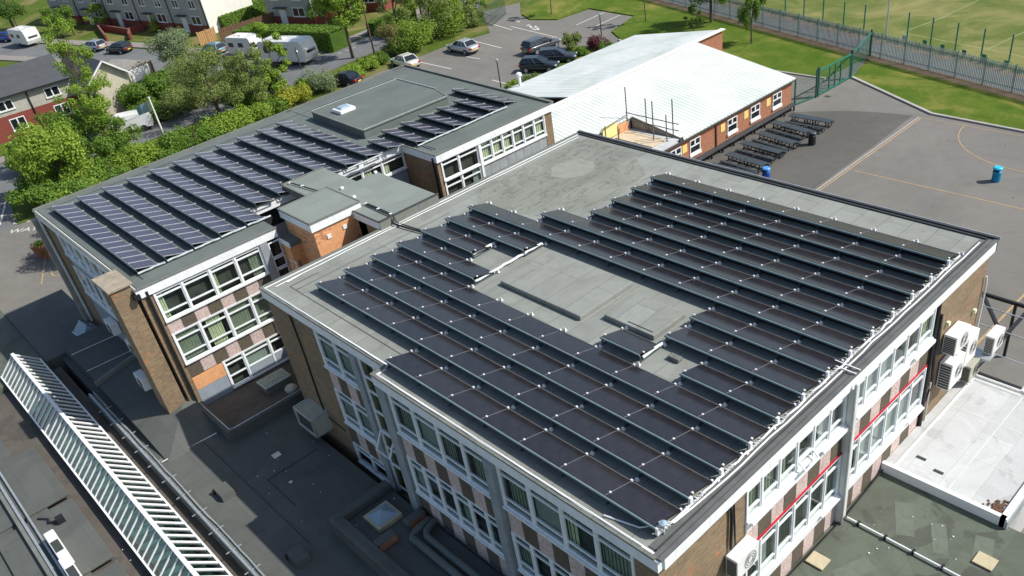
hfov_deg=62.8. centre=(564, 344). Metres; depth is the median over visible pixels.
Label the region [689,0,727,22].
tree
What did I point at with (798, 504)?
window
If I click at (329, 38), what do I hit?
hedge
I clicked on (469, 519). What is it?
window
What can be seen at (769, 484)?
window
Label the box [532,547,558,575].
window
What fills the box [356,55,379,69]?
shrub
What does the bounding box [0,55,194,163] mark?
pavement
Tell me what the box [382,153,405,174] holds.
window
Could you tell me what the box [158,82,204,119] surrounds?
shrub
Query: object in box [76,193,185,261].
solar panel row
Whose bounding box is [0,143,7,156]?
garden lawn
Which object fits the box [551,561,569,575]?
window
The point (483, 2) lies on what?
shrub
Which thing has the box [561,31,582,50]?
shrub
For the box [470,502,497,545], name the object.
window
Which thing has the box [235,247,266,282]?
window
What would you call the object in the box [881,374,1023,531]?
white roof
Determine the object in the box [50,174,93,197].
shrub
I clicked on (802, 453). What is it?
window
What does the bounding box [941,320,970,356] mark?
ac unit
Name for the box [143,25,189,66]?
tree
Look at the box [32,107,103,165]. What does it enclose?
tree
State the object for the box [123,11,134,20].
window
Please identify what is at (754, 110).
window
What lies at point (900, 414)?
window
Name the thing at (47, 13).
tree
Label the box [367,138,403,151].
solar panel row
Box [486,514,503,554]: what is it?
window
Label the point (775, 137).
picnic table
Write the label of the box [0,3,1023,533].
school yard
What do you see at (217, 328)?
window
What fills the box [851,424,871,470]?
window
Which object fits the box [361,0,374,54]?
utility pole
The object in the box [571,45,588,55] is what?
shrub
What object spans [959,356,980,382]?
ac unit
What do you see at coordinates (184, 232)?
solar panel row
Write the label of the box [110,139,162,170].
shrub
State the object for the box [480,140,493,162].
window
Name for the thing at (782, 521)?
window
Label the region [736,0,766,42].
tree
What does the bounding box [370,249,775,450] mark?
solar panel row
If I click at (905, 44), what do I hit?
weed strip
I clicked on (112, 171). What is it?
shrub
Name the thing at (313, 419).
ac cage
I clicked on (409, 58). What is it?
parked car
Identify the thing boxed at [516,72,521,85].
flue
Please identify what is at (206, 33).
board fence
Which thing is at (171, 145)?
shrub
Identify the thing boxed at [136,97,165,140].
flagpole
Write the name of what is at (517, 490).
window
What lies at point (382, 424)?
window
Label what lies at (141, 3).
window
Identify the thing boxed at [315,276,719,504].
solar panel row
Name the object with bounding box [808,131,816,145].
litter bin
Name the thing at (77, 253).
window
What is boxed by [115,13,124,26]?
door
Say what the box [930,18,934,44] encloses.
net post
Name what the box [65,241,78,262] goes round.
window
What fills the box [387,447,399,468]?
window
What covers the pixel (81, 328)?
roof light
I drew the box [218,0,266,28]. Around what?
hedge
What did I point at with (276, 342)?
window
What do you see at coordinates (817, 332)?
solar panel row
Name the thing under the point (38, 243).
shrub
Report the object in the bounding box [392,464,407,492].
window
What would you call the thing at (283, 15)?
door
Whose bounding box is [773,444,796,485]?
window
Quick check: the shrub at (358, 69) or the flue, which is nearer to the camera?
the flue
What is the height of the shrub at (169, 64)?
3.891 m
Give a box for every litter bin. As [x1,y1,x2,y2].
[762,166,770,177]
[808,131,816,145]
[991,165,1002,182]
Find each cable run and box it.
[137,106,506,274]
[473,242,664,358]
[655,255,960,535]
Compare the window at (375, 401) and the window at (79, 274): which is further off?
the window at (79, 274)
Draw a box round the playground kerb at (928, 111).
[851,76,1023,132]
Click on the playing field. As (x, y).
(1000, 21)
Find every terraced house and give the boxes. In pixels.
[47,0,252,32]
[264,0,345,25]
[346,0,395,11]
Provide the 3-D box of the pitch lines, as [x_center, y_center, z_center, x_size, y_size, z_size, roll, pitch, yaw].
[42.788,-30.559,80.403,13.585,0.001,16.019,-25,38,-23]
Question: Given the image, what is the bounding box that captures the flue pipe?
[37,513,65,524]
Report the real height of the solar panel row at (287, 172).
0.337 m
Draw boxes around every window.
[0,99,15,112]
[9,115,28,131]
[43,85,61,98]
[53,102,71,114]
[58,236,71,256]
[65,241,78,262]
[73,248,87,269]
[75,268,91,294]
[81,254,95,276]
[82,274,99,301]
[89,260,99,276]
[90,281,107,308]
[94,9,102,17]
[98,288,114,314]
[121,0,128,5]
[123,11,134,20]
[137,0,145,6]
[153,0,161,7]
[155,283,191,319]
[156,13,167,22]
[170,0,179,8]
[174,323,209,362]
[182,270,217,307]
[187,0,196,9]
[190,16,202,25]
[200,310,235,348]
[209,259,242,294]
[224,353,250,385]
[226,298,258,336]
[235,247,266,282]
[243,340,271,366]
[250,292,273,323]
[267,237,283,257]
[268,333,284,352]
[273,254,287,268]
[277,265,290,276]
[289,259,301,269]
[292,8,305,16]
[315,331,345,374]
[333,343,357,385]
[336,390,364,430]
[347,171,362,180]
[353,402,375,441]
[354,443,379,471]
[358,359,373,380]
[362,162,382,177]
[363,0,374,2]
[364,376,376,395]
[368,390,383,415]
[371,456,388,481]
[375,411,388,434]
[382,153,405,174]
[382,433,394,452]
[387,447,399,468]
[389,395,423,443]
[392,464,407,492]
[408,457,435,498]
[412,411,448,460]
[423,468,449,509]
[436,427,473,478]
[437,478,465,521]
[442,155,460,179]
[446,175,463,194]
[453,490,481,533]
[459,146,479,171]
[461,443,488,492]
[463,166,481,186]
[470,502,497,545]
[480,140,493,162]
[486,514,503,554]
[490,135,503,157]
[497,467,537,523]
[500,130,513,152]
[511,125,524,147]
[513,534,541,575]
[520,120,534,142]
[528,488,569,546]
[531,115,544,137]
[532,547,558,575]
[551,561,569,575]
[561,510,603,569]
[596,533,632,575]
[670,146,681,155]
[689,135,701,157]
[727,115,737,136]
[747,540,759,575]
[748,477,761,518]
[750,102,760,123]
[753,523,776,573]
[755,460,779,503]
[770,505,793,555]
[772,90,781,110]
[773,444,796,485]
[786,488,809,538]
[790,427,819,471]
[802,473,824,522]
[806,411,830,450]
[817,457,839,506]
[824,396,845,435]
[850,438,858,478]
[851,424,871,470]
[857,377,865,409]
[859,363,879,401]
[864,410,885,456]
[873,349,894,388]
[878,396,898,442]
[887,336,907,373]
[891,383,911,428]
[898,324,920,360]
[903,370,924,416]
[911,310,934,347]
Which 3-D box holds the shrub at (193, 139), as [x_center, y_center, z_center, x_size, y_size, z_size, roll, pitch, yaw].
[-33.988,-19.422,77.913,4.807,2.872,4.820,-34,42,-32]
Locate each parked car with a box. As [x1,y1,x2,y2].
[0,30,10,42]
[82,39,106,52]
[105,41,132,54]
[200,41,226,55]
[331,70,362,85]
[390,52,420,66]
[446,38,480,55]
[518,55,558,73]
[520,35,560,54]
[538,46,576,62]
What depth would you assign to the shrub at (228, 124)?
79.27 m
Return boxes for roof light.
[72,320,95,335]
[256,368,291,394]
[332,104,355,114]
[363,501,402,532]
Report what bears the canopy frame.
on the school yard at (924, 151)
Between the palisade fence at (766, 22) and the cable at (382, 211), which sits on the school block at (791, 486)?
the cable at (382, 211)
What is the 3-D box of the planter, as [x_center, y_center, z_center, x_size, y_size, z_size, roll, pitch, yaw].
[-38.999,-7.091,62.772,1.400,1.000,1.000,4,37,17]
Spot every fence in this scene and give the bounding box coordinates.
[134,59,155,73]
[196,26,217,45]
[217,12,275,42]
[662,0,1023,94]
[791,69,818,103]
[852,29,872,73]
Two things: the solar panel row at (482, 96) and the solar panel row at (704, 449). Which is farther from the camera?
the solar panel row at (482, 96)
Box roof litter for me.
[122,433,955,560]
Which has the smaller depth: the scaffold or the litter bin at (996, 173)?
the litter bin at (996, 173)
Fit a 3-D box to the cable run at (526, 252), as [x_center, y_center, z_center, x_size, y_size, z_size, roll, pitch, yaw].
[0.180,-2.206,32.062,3.684,0.122,10.674,-34,42,-32]
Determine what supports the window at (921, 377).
in the school block at (791, 486)
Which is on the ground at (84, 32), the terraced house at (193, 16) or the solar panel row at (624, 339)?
the terraced house at (193, 16)
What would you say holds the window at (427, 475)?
in the school block at (791, 486)
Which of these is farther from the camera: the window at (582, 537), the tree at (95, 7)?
the tree at (95, 7)
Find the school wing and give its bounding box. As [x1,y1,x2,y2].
[31,64,554,404]
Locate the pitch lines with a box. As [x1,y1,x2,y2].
[901,0,1023,56]
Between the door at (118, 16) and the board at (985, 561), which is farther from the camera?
the door at (118, 16)
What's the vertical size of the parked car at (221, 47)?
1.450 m
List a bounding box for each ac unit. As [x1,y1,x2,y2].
[43,529,74,562]
[58,555,81,575]
[103,316,121,335]
[124,338,135,356]
[133,369,151,390]
[726,535,758,575]
[936,350,965,390]
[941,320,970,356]
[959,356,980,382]
[961,325,979,367]
[982,324,1005,354]
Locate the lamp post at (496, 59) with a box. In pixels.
[495,58,501,87]
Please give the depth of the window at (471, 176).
47.54 m
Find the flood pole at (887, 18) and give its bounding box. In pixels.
[885,0,889,34]
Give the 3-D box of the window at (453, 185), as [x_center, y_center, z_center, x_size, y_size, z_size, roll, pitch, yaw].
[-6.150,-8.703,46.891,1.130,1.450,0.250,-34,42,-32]
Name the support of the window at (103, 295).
in the school wing
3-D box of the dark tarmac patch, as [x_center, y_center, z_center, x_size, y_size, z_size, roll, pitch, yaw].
[16.151,-13.794,62.070,24.000,0.001,9.650,-34,42,-32]
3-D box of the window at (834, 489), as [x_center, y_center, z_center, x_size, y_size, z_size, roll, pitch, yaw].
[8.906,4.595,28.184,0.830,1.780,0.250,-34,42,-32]
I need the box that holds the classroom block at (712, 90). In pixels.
[508,28,796,158]
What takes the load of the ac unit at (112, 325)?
attached to the school wing
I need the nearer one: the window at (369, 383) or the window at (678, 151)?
the window at (369, 383)
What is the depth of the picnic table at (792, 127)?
64.99 m
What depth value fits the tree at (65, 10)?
126.20 m
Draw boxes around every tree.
[0,0,26,27]
[7,118,101,185]
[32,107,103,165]
[39,7,67,30]
[39,17,123,143]
[47,181,101,201]
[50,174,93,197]
[52,4,77,34]
[59,132,114,171]
[71,93,105,124]
[82,3,107,23]
[87,114,143,162]
[115,82,159,109]
[140,68,174,101]
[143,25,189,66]
[158,41,251,115]
[214,45,270,104]
[248,21,290,91]
[304,1,334,24]
[310,0,365,57]
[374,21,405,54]
[683,3,702,30]
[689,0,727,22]
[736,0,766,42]
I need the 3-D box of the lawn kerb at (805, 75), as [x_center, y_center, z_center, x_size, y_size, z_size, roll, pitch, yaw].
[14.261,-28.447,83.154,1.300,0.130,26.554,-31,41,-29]
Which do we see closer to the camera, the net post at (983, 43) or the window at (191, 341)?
the window at (191, 341)
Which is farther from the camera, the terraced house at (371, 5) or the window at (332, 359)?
the terraced house at (371, 5)
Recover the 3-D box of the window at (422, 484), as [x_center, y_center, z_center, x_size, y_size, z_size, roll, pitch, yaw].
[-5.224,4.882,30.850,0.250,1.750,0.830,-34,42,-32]
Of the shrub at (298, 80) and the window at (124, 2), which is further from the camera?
the window at (124, 2)
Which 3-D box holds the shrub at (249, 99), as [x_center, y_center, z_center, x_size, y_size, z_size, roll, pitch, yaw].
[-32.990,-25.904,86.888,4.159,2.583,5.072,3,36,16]
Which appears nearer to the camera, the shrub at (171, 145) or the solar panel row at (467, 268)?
the solar panel row at (467, 268)
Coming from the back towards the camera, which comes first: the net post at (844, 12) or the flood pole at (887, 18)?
the net post at (844, 12)
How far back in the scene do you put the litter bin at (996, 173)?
54.91 m
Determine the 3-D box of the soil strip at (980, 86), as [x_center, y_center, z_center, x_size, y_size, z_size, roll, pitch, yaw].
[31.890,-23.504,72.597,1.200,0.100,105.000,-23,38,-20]
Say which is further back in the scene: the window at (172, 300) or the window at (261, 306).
the window at (261, 306)
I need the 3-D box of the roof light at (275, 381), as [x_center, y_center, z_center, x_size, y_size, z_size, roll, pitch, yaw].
[-14.201,1.805,41.006,1.420,0.540,0.960,-34,42,-32]
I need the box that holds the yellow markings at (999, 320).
[41,118,1023,344]
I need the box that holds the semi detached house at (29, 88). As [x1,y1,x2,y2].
[0,51,130,143]
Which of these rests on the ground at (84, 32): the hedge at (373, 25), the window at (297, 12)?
the hedge at (373, 25)
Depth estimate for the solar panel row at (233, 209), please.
43.48 m
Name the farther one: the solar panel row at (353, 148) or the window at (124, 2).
the window at (124, 2)
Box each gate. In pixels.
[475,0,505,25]
[817,49,853,96]
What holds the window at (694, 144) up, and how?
in the classroom block at (712, 90)
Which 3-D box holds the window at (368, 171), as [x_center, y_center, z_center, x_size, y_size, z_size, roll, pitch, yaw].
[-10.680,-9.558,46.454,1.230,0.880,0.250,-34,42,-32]
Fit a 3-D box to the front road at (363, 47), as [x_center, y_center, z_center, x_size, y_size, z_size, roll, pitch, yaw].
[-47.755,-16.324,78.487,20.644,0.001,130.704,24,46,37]
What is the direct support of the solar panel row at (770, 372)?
on the school block at (791, 486)
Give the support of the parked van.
on the front road at (363, 47)
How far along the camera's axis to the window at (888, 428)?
30.50 m
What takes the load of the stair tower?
on the school yard at (924, 151)
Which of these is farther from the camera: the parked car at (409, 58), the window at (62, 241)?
the parked car at (409, 58)
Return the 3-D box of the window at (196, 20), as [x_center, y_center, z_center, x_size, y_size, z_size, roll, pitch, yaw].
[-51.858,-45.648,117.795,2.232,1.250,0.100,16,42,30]
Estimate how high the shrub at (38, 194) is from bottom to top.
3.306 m
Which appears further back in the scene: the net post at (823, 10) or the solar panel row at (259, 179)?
the net post at (823, 10)
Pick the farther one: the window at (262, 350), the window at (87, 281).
the window at (87, 281)
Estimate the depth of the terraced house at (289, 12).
115.17 m
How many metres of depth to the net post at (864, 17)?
83.58 m
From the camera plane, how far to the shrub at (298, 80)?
87.17 m
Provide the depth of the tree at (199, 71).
83.02 m
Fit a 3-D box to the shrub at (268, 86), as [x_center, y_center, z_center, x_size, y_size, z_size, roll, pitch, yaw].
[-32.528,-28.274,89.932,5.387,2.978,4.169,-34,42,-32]
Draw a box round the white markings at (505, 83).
[0,12,916,224]
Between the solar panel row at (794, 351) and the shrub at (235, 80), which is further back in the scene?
the shrub at (235, 80)
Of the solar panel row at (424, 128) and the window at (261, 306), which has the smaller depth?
the window at (261, 306)
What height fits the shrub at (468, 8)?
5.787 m
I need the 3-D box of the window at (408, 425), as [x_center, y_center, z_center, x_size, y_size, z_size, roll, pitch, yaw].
[-5.449,2.531,29.049,0.250,1.780,1.260,-34,42,-32]
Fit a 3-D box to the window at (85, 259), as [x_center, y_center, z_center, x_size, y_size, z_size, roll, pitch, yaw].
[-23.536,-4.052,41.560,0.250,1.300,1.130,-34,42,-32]
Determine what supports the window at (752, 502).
in the school block at (791, 486)
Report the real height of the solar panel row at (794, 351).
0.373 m
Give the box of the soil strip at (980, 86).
[647,0,1023,100]
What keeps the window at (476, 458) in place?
in the school block at (791, 486)
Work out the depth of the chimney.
37.30 m
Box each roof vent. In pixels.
[212,481,236,502]
[284,544,311,568]
[285,383,297,393]
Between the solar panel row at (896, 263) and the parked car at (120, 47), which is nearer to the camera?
the solar panel row at (896, 263)
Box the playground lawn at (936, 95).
[855,60,1023,129]
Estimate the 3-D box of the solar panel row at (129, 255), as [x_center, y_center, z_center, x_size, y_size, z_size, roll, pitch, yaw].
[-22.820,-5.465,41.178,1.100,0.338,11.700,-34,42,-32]
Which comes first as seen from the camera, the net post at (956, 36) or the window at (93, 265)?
the window at (93, 265)
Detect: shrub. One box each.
[3,144,49,173]
[3,172,60,207]
[33,240,44,253]
[55,163,107,190]
[83,155,131,182]
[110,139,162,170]
[111,129,131,151]
[127,96,167,124]
[139,75,182,101]
[147,13,160,31]
[151,129,188,160]
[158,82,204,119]
[162,56,205,88]
[170,67,225,109]
[171,123,226,149]
[196,109,248,136]
[215,67,252,90]
[222,81,262,108]
[226,100,274,127]
[240,67,287,93]
[253,94,292,115]
[272,81,311,109]
[285,76,316,101]
[301,68,339,93]
[337,62,365,77]
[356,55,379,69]
[370,50,389,64]
[376,0,418,28]
[386,28,424,53]
[389,15,437,49]
[401,0,450,19]
[406,0,453,39]
[421,0,469,37]
[449,0,487,26]
[459,0,487,17]
[504,78,517,88]
[521,71,537,81]
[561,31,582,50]
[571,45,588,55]
[586,34,611,49]
[598,40,612,49]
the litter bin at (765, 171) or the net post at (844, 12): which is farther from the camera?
the net post at (844, 12)
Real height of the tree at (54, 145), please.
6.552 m
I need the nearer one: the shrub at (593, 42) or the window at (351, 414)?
the window at (351, 414)
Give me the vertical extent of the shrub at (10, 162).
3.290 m
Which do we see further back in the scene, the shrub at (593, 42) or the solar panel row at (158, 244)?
the shrub at (593, 42)
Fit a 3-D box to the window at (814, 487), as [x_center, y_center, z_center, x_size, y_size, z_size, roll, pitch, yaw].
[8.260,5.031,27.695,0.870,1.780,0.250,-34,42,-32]
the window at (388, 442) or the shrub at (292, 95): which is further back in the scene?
the shrub at (292, 95)
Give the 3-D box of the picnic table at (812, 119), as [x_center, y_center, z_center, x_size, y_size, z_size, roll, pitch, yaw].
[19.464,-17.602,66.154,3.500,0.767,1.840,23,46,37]
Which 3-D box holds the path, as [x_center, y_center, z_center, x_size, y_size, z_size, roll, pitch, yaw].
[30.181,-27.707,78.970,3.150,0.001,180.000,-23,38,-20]
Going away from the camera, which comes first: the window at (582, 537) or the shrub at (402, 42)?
the window at (582, 537)
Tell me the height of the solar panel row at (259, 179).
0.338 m
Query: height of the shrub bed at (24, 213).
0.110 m
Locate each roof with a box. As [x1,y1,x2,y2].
[0,289,378,575]
[197,360,304,442]
[281,167,438,234]
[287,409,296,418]
[786,469,1023,575]
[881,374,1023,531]
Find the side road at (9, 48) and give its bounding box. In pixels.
[0,41,285,80]
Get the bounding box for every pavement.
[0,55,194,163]
[37,7,434,66]
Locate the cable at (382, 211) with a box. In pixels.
[288,171,424,233]
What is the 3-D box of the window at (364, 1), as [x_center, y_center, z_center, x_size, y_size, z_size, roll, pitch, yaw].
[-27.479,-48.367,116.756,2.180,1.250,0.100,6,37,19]
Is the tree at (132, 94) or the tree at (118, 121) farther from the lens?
the tree at (132, 94)
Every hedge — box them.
[5,120,70,152]
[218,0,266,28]
[232,23,347,52]
[365,10,417,35]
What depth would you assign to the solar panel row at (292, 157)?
47.17 m
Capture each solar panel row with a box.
[51,203,158,274]
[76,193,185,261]
[101,184,213,249]
[125,175,239,236]
[148,167,264,226]
[172,159,274,208]
[194,151,289,197]
[215,143,303,180]
[236,135,341,173]
[256,128,362,169]
[275,120,382,158]
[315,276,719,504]
[343,262,748,476]
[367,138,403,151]
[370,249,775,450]
[381,128,431,146]
[384,349,688,535]
[396,236,499,284]
[400,121,447,135]
[418,113,468,128]
[420,224,496,258]
[436,106,483,120]
[444,213,547,256]
[451,88,516,106]
[453,99,502,113]
[467,201,870,357]
[540,208,891,337]
[590,205,910,318]
[600,326,666,362]
[610,194,928,300]
[631,183,946,283]
[650,172,963,266]
[664,324,825,401]
[679,361,800,424]
[689,307,848,379]
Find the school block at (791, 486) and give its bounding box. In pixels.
[259,130,1000,575]
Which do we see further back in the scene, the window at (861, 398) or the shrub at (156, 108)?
the shrub at (156, 108)
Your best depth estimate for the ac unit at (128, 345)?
42.14 m
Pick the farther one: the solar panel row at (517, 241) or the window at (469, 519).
the solar panel row at (517, 241)
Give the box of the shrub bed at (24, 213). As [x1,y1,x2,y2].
[14,12,488,224]
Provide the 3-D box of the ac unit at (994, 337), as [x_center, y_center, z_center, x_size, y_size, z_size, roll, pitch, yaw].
[17.574,-0.175,34.185,1.008,0.900,0.465,-34,42,-32]
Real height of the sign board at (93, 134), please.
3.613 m
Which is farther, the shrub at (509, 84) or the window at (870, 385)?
the shrub at (509, 84)
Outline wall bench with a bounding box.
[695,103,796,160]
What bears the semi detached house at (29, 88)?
on the ground at (84, 32)
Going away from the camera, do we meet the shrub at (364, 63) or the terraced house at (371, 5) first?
the shrub at (364, 63)
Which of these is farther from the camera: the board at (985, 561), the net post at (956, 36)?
the net post at (956, 36)
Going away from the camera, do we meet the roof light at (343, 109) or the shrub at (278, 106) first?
the roof light at (343, 109)
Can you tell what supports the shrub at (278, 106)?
on the shrub bed at (24, 213)
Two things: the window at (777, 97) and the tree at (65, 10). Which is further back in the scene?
the tree at (65, 10)
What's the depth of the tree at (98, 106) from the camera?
74.30 m
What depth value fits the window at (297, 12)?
114.48 m
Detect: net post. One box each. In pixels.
[822,0,824,20]
[843,2,845,24]
[863,4,866,28]
[906,12,910,38]
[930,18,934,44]
[954,22,959,50]
[980,28,985,57]
[1008,34,1014,62]
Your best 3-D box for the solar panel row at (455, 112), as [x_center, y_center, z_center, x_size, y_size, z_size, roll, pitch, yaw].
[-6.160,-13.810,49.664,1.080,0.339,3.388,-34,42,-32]
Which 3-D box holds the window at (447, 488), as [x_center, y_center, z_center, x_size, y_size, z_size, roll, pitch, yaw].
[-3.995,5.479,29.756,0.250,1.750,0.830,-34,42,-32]
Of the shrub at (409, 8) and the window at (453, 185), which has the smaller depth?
the window at (453, 185)
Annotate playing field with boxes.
[729,0,1023,69]
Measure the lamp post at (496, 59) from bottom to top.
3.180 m
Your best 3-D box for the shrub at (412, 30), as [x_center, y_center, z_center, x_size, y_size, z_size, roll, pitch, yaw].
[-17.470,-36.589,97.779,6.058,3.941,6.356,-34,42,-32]
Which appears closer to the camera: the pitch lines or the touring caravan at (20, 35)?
the pitch lines
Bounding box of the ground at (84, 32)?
[0,0,1011,222]
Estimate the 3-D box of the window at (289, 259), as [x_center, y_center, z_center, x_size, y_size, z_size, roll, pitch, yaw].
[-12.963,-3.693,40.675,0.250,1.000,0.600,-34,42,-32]
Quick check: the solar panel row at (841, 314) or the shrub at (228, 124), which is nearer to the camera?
the solar panel row at (841, 314)
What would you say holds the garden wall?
on the ground at (84, 32)
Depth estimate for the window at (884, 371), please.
28.28 m
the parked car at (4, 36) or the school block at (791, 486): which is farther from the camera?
the parked car at (4, 36)
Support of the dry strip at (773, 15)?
on the path
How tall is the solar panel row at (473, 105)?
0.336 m
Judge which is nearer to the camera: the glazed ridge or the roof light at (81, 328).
the glazed ridge
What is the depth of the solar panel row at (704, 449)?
27.38 m
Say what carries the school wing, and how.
on the school yard at (924, 151)
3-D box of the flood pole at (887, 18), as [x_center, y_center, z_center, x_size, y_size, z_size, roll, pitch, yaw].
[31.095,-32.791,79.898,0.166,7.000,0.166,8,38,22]
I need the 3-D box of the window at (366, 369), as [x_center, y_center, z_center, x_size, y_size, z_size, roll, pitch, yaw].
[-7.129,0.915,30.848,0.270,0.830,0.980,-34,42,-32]
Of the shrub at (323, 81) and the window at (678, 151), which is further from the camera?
the shrub at (323, 81)
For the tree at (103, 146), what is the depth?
73.49 m
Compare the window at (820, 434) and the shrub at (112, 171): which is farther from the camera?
the shrub at (112, 171)
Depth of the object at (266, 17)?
114.07 m
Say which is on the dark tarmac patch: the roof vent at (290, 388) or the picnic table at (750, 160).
the picnic table at (750, 160)
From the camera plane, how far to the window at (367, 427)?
34.12 m
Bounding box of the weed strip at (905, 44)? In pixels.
[768,8,1022,73]
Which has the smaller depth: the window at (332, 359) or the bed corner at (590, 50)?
the window at (332, 359)
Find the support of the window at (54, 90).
in the semi detached house at (29, 88)
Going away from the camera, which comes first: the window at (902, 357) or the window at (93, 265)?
the window at (902, 357)
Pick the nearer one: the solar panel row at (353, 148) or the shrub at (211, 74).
the solar panel row at (353, 148)
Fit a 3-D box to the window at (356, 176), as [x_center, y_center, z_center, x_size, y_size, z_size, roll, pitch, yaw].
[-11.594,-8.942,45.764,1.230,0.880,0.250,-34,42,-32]
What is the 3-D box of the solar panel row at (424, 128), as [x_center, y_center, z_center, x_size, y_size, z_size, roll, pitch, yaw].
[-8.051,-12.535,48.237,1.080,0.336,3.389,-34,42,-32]
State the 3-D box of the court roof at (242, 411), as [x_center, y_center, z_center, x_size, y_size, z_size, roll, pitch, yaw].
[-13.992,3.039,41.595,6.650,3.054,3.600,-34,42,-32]
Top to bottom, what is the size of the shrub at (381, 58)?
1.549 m
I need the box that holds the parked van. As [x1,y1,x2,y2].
[102,110,153,131]
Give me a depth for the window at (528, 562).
27.41 m
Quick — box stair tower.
[277,187,368,270]
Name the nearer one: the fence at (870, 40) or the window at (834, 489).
the window at (834, 489)
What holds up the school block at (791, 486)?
on the school yard at (924, 151)
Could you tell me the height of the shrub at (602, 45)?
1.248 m
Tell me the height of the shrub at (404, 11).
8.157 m
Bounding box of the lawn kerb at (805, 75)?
[617,39,825,78]
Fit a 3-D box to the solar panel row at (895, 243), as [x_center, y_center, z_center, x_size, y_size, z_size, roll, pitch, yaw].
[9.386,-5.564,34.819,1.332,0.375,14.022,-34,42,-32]
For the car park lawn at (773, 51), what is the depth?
91.74 m
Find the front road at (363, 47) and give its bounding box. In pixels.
[0,0,482,232]
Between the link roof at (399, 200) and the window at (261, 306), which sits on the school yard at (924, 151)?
the link roof at (399, 200)
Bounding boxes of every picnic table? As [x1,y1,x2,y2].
[712,163,757,174]
[720,152,771,174]
[736,140,787,162]
[751,131,801,153]
[765,120,813,141]
[785,113,835,131]
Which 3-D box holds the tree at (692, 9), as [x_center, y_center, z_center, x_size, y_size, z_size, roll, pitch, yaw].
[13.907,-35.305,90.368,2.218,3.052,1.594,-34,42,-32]
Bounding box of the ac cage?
[292,397,332,437]
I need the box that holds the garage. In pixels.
[107,59,152,83]
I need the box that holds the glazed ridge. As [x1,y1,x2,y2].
[0,353,232,575]
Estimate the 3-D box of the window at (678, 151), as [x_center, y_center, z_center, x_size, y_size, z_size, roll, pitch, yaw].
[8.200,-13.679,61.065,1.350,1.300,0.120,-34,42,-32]
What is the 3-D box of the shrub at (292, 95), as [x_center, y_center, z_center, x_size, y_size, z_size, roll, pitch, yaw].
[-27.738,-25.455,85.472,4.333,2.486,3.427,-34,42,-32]
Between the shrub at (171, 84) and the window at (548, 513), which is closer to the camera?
the window at (548, 513)
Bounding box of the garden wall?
[97,24,144,40]
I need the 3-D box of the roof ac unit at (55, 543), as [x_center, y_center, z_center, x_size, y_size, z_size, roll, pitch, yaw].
[-20.166,8.143,33.365,0.400,0.710,1.900,-34,42,-32]
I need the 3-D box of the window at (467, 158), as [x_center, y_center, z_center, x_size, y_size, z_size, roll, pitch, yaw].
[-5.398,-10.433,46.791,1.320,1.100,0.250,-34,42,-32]
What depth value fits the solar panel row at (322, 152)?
47.64 m
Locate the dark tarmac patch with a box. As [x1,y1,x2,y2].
[704,111,912,188]
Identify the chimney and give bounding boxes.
[91,269,185,413]
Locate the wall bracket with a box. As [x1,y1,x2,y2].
[974,347,994,361]
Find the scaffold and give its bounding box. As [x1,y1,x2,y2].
[602,87,678,147]
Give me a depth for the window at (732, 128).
64.73 m
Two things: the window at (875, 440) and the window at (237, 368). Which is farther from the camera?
the window at (237, 368)
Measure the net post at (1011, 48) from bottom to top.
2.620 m
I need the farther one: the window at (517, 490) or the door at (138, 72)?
the door at (138, 72)
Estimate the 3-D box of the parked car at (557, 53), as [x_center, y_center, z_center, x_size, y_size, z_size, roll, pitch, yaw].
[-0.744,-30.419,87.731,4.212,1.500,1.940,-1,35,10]
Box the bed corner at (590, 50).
[557,46,597,67]
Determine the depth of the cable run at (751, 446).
25.02 m
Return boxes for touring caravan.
[7,25,41,46]
[225,33,261,56]
[257,36,320,64]
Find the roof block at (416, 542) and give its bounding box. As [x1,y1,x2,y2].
[329,480,500,575]
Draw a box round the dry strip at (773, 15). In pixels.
[712,0,1023,78]
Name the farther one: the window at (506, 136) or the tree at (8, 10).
the tree at (8, 10)
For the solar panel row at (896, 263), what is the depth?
33.17 m
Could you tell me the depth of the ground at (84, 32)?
122.01 m
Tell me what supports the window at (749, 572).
in the school block at (791, 486)
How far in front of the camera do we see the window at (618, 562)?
23.05 m
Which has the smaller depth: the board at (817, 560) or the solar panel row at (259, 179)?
the board at (817, 560)
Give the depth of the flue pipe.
34.95 m
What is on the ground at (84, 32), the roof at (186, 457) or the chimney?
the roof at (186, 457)
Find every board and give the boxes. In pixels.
[78,124,99,147]
[805,551,830,570]
[972,551,998,571]
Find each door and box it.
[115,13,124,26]
[130,63,150,82]
[181,17,190,32]
[279,10,288,23]
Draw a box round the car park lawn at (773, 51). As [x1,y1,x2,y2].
[522,0,862,77]
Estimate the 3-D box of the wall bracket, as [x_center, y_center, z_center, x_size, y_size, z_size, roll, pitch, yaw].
[17.171,0.677,34.450,0.600,0.736,0.819,-34,42,-32]
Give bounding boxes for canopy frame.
[977,291,1023,389]
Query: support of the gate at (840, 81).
on the school yard at (924, 151)
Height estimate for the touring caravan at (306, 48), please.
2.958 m
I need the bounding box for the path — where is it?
[669,0,1023,93]
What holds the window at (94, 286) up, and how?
in the school wing
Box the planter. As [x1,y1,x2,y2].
[30,241,50,258]
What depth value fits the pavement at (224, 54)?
113.39 m

